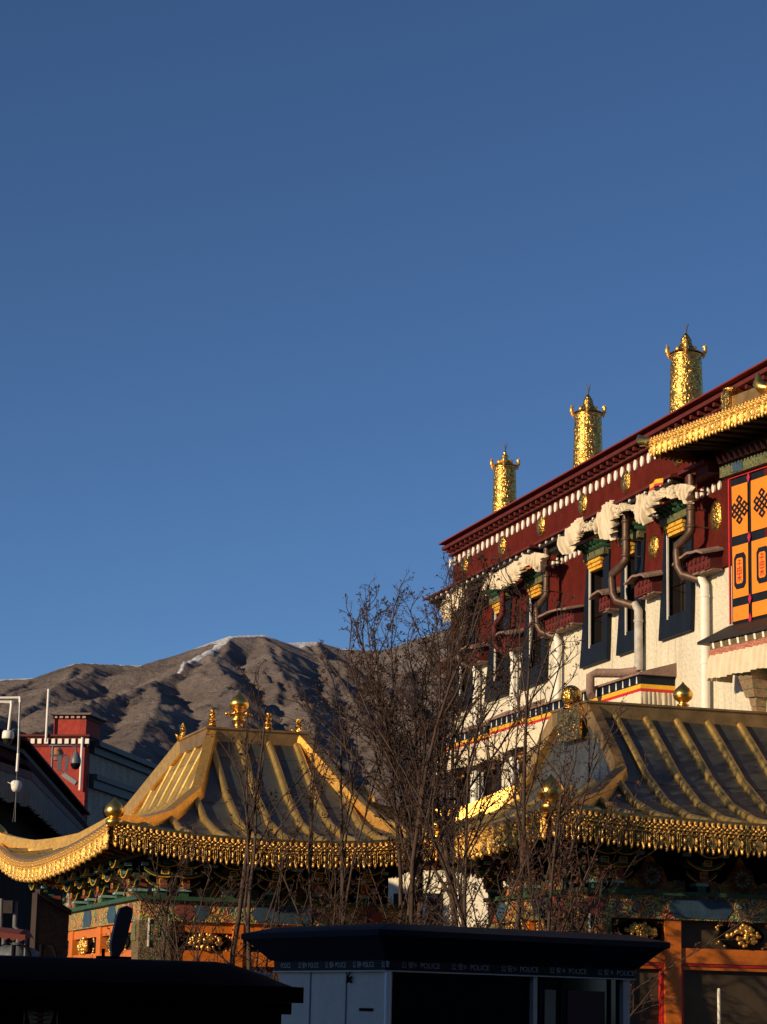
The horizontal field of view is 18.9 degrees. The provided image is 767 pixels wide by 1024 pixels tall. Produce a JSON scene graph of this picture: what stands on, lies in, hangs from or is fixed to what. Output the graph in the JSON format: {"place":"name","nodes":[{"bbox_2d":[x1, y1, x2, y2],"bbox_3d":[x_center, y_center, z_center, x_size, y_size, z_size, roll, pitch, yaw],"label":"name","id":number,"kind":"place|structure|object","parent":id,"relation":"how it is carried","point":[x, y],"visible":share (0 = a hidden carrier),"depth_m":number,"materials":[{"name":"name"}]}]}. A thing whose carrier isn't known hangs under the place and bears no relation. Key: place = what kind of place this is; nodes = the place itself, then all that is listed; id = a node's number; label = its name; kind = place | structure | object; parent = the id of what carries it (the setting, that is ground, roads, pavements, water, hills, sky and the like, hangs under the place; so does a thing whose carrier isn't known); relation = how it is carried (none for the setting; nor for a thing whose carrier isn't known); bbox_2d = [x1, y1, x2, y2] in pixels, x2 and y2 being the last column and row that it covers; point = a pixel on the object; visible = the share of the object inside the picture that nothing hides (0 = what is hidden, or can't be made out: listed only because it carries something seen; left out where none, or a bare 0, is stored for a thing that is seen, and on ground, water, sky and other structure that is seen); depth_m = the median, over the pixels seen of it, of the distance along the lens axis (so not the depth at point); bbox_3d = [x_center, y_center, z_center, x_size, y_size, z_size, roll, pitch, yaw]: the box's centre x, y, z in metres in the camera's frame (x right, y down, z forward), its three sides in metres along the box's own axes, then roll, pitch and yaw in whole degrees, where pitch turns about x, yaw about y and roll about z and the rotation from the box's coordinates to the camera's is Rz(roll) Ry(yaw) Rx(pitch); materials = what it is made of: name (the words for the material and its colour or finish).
{"place":"outdoors","nodes":[
{"label":"outdoors","id":0,"kind":"place"},
{"bbox_2d":[0,899,19,944],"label":"drain pipes","id":1,"kind":"object","parent":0,"point":[9,906],"visible":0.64,"depth_m":44.28,"materials":[{"name":"grey metal"}]},
{"bbox_2d":[30,889,71,956],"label":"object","id":2,"kind":"object","parent":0,"point":[49,920],"visible":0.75,"depth_m":46.23,"materials":[{"name":"brown wood"}]},
{"bbox_2d":[0,631,451,809],"bbox_3d":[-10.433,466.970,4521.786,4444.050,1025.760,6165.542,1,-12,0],"label":"mountain","id":3,"kind":"structure","parent":0,"point":[146,711],"depth_m":4964.74,"materials":[{"name":"brown stone"}]},
{"bbox_2d":[0,0,766,679],"label":"sky","id":4,"kind":"structure","parent":0,"point":[283,283],"materials":[{"name":"blue"}]},
{"bbox_2d":[388,865,449,925],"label":"house","id":5,"kind":"structure","parent":0,"point":[393,885],"depth_m":113.53,"materials":[{"name":"white paint"}]},
{"bbox_2d":[393,893,407,904],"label":"window frame","id":6,"kind":"structure","parent":5,"relation":"in","point":[395,897],"depth_m":113.93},
{"bbox_2d":[426,893,443,925],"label":"window frame","id":7,"kind":"structure","parent":5,"relation":"in","point":[436,894],"depth_m":112.96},
{"bbox_2d":[424,358,766,926],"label":"temple building","id":8,"kind":"structure","parent":0,"point":[653,594],"depth_m":78.61,"materials":[{"name":"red paint"}]},
{"bbox_2d":[440,586,468,621],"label":"cloth valance","id":9,"kind":"object","parent":8,"relation":"attached to","point":[449,618],"visible":0.3,"depth_m":91.91,"materials":[{"name":"white fabric"}]},
{"bbox_2d":[454,767,469,805],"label":"window frame","id":10,"kind":"structure","parent":8,"relation":"in","point":[459,784],"depth_m":92.24,"materials":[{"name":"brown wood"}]},
{"bbox_2d":[455,596,476,710],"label":"window frame","id":11,"kind":"structure","parent":8,"relation":"in","point":[463,688],"depth_m":92.46,"materials":[{"name":"brown wood"}]},
{"bbox_2d":[436,722,502,774],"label":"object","id":12,"kind":"object","parent":8,"relation":"attached to","point":[481,753],"depth_m":89.43,"materials":[{"name":"fabric"}]},
{"bbox_2d":[476,759,501,797],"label":"window frame","id":13,"kind":"structure","parent":8,"relation":"in","point":[492,786],"depth_m":89.79,"materials":[{"name":"brown wood"}]},
{"bbox_2d":[484,585,512,700],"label":"window frame","id":14,"kind":"structure","parent":8,"relation":"in","point":[494,593],"depth_m":89.51,"materials":[{"name":"brown wood"}]},
{"bbox_2d":[490,441,519,512],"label":"rooftop finial","id":15,"kind":"object","parent":8,"relation":"on","point":[504,485],"visible":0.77,"depth_m":94.09,"materials":[{"name":"gold metal"}]},
{"bbox_2d":[482,552,548,589],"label":"cloth valance","id":16,"kind":"object","parent":8,"relation":"attached to","point":[536,561],"visible":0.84,"depth_m":85.24,"materials":[{"name":"white fabric"}]},
{"bbox_2d":[486,698,544,756],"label":"balcony","id":17,"kind":"object","parent":8,"relation":"attached to","point":[496,719],"depth_m":86.17,"materials":[{"name":"paint"}]},
{"bbox_2d":[510,747,530,777],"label":"window frame","id":18,"kind":"structure","parent":8,"relation":"in","point":[518,754],"depth_m":86.13,"materials":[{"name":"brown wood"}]},
{"bbox_2d":[518,566,548,689],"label":"window frame","id":19,"kind":"structure","parent":8,"relation":"in","point":[534,578],"depth_m":86.00,"materials":[{"name":"brown wood"}]},
{"bbox_2d":[570,383,606,466],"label":"rooftop finial","id":20,"kind":"object","parent":8,"relation":"on","point":[588,415],"visible":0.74,"depth_m":85.86,"materials":[{"name":"gold metal"}]},
{"bbox_2d":[576,534,611,668],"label":"window frame","id":21,"kind":"structure","parent":8,"relation":"in","point":[596,633],"depth_m":80.65,"materials":[{"name":"brown wood"}]},
{"bbox_2d":[527,663,676,752],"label":"balcony","id":22,"kind":"object","parent":8,"relation":"attached to","point":[656,686],"depth_m":74.02,"materials":[{"name":"paint"}]},
{"bbox_2d":[557,484,694,554],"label":"cloth valance","id":23,"kind":"object","parent":8,"relation":"attached to","point":[604,523],"visible":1,"depth_m":77.05,"materials":[{"name":"white fabric"}]},
{"bbox_2d":[616,515,645,655],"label":"window frame","id":24,"kind":"structure","parent":8,"relation":"in","point":[636,565],"depth_m":77.65,"materials":[{"name":"brown wood"}]},
{"bbox_2d":[654,497,694,640],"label":"window frame","id":25,"kind":"structure","parent":8,"relation":"in","point":[677,604],"depth_m":74.59,"materials":[{"name":"brown wood"}]},
{"bbox_2d":[665,322,706,412],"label":"rooftop finial","id":26,"kind":"object","parent":8,"relation":"on","point":[686,377],"visible":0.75,"depth_m":77.83,"materials":[{"name":"gold metal"}]},
{"bbox_2d":[636,372,766,711],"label":"balcony bay","id":27,"kind":"object","parent":8,"relation":"attached to","point":[738,647],"visible":1,"depth_m":68.89,"materials":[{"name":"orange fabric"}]},
{"label":"ground","id":28,"kind":"structure","parent":0,"visible":0},
{"bbox_2d":[0,696,21,821],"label":"security camera","id":29,"kind":"object","parent":28,"relation":"on","point":[8,736],"visible":1,"depth_m":42.05,"materials":[{"name":"white plastic"}]},
{"bbox_2d":[8,780,21,791],"bbox_3d":[-6.671,4.967,41.863,0.233,0.210,0.200,10,-15,-35],"label":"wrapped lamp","id":30,"kind":"object","parent":29,"relation":"hanging from","point":[16,785],"visible":1,"depth_m":41.80,"materials":[{"name":"white plastic"}]},
{"bbox_2d":[0,927,34,955],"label":"market canopy","id":31,"kind":"object","parent":28,"relation":"on","point":[12,934],"visible":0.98,"depth_m":38.97,"materials":[{"name":"red fabric"}]},
{"bbox_2d":[0,942,38,955],"bbox_3d":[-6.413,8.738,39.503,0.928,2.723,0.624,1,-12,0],"label":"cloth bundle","id":32,"kind":"object","parent":28,"relation":"on","point":[6,949],"visible":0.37,"depth_m":39.58,"materials":[{"name":"grey fabric"}]},
{"bbox_2d":[11,944,31,955],"bbox_3d":[-5.778,8.272,37.061,0.518,2.620,0.070,1,-12,0],"label":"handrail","id":33,"kind":"object","parent":28,"relation":"on","point":[13,951],"visible":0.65,"depth_m":37.30,"materials":[{"name":"black metal"}]},
{"bbox_2d":[0,729,89,946],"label":"side building","id":34,"kind":"structure","parent":28,"relation":"on","point":[49,804],"depth_m":116.36,"materials":[{"name":"brown wood"}]},
{"bbox_2d":[17,689,107,818],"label":"red tower","id":35,"kind":"structure","parent":28,"relation":"on","point":[81,731],"depth_m":150.43,"materials":[{"name":"red paint"}]},
{"bbox_2d":[49,745,80,784],"bbox_3d":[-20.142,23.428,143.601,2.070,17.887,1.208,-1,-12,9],"label":"security camera","id":36,"kind":"object","parent":28,"relation":"on","point":[57,753],"visible":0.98,"depth_m":144.81,"materials":[{"name":"grey plastic"}]},
{"bbox_2d":[86,741,157,826],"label":"old building","id":37,"kind":"structure","parent":28,"relation":"on","point":[121,776],"depth_m":154.25,"materials":[{"name":"grey wood"}]},
{"bbox_2d":[0,955,303,1023],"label":"kiosk","id":38,"kind":"object","parent":28,"relation":"on","point":[52,990],"visible":1,"depth_m":24.44,"materials":[{"name":"black metal"}]},
{"bbox_2d":[96,906,132,958],"bbox_3d":[-3.009,4.781,25.749,0.386,0.782,0.196,6,-13,-20],"label":"floodlight","id":39,"kind":"object","parent":38,"relation":"on","point":[120,929],"visible":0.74,"depth_m":25.73,"materials":[{"name":"black metal"}]},
{"bbox_2d":[91,821,299,970],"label":"bare tree","id":40,"kind":"object","parent":28,"relation":"on","point":[165,931],"visible":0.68,"depth_m":43.19,"materials":[{"name":"brown plant"}]},
{"bbox_2d":[0,691,441,980],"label":"gatehouse","id":41,"kind":"object","parent":28,"relation":"on","point":[192,777],"visible":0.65,"depth_m":50.96,"materials":[{"name":"gilded metal"},{"name":"orange painted wood"},{"name":"green painted wood"}]},
{"bbox_2d":[98,659,389,979],"bbox_3d":[-2.213,6.884,43.615,5.705,8.301,2.926,8,-14,-28],"label":"bare tree","id":42,"kind":"object","parent":28,"relation":"on","point":[248,828],"visible":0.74,"depth_m":43.89,"materials":[{"name":"brown plant"}]},
{"bbox_2d":[225,656,475,980],"bbox_3d":[-0.775,6.910,43.938,4.899,8.442,3.669,7,-14,-25],"label":"bare tree","id":43,"kind":"object","parent":28,"relation":"on","point":[341,875],"visible":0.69,"depth_m":44.60,"materials":[{"name":"brown plant"}]},
{"bbox_2d":[284,553,552,927],"bbox_3d":[0.706,5.940,44.349,4.575,10.588,4.719,8,-14,-28],"label":"bare tree","id":44,"kind":"object","parent":28,"relation":"on","point":[420,901],"visible":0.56,"depth_m":44.85,"materials":[{"name":"brown plant"}]},
{"bbox_2d":[301,567,543,929],"bbox_3d":[0.628,6.281,45.551,4.366,10.423,5.337,-9,-16,40],"label":"bare tree","id":45,"kind":"object","parent":28,"relation":"on","point":[389,762],"visible":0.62,"depth_m":44.93,"materials":[{"name":"brown plant"}]},
{"bbox_2d":[335,547,537,926],"bbox_3d":[0.985,5.800,43.970,3.967,10.696,4.772,1,-12,0],"label":"bare tree","id":46,"kind":"object","parent":28,"relation":"on","point":[414,866],"visible":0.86,"depth_m":44.31,"materials":[{"name":"brown plant"}]},
{"bbox_2d":[297,547,587,929],"bbox_3d":[1.826,6.080,43.473,4.412,9.984,6.774,10,-15,-36],"label":"bare tree","id":47,"kind":"object","parent":28,"relation":"on","point":[523,794],"visible":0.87,"depth_m":43.12,"materials":[{"name":"brown plant"}]},
{"bbox_2d":[241,923,669,1023],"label":"police booth","id":48,"kind":"object","parent":28,"relation":"on","point":[385,973],"visible":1,"depth_m":32.38,"materials":[{"name":"black metal"}]},
{"bbox_2d":[391,972,619,1023],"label":"window glass","id":49,"kind":"structure","parent":48,"relation":"in","point":[417,998],"depth_m":32.19,"materials":[{"name":"black glass"}]},
{"bbox_2d":[412,692,662,932],"bbox_3d":[2.214,6.603,40.385,5.145,7.664,3.036,11,-16,-38],"label":"bare tree","id":50,"kind":"object","parent":28,"relation":"on","point":[461,913],"visible":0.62,"depth_m":40.17,"materials":[{"name":"brown plant"}]},
{"bbox_2d":[359,682,766,1023],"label":"gatehouse","id":51,"kind":"object","parent":28,"relation":"on","point":[692,879],"visible":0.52,"depth_m":47.35,"materials":[{"name":"gold metal"}]},
{"bbox_2d":[441,730,762,1016],"bbox_3d":[3.756,7.113,39.643,6.082,6.409,3.324,-2,-13,15],"label":"bare tree","id":52,"kind":"object","parent":28,"relation":"on","point":[571,897],"visible":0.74,"depth_m":39.56,"materials":[{"name":"brown plant"}]},
{"bbox_2d":[717,988,720,1023],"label":"post","id":53,"kind":"object","parent":28,"relation":"on","point":[718,1006],"visible":1,"depth_m":46.43,"materials":[{"name":"white metal"}]}
]}

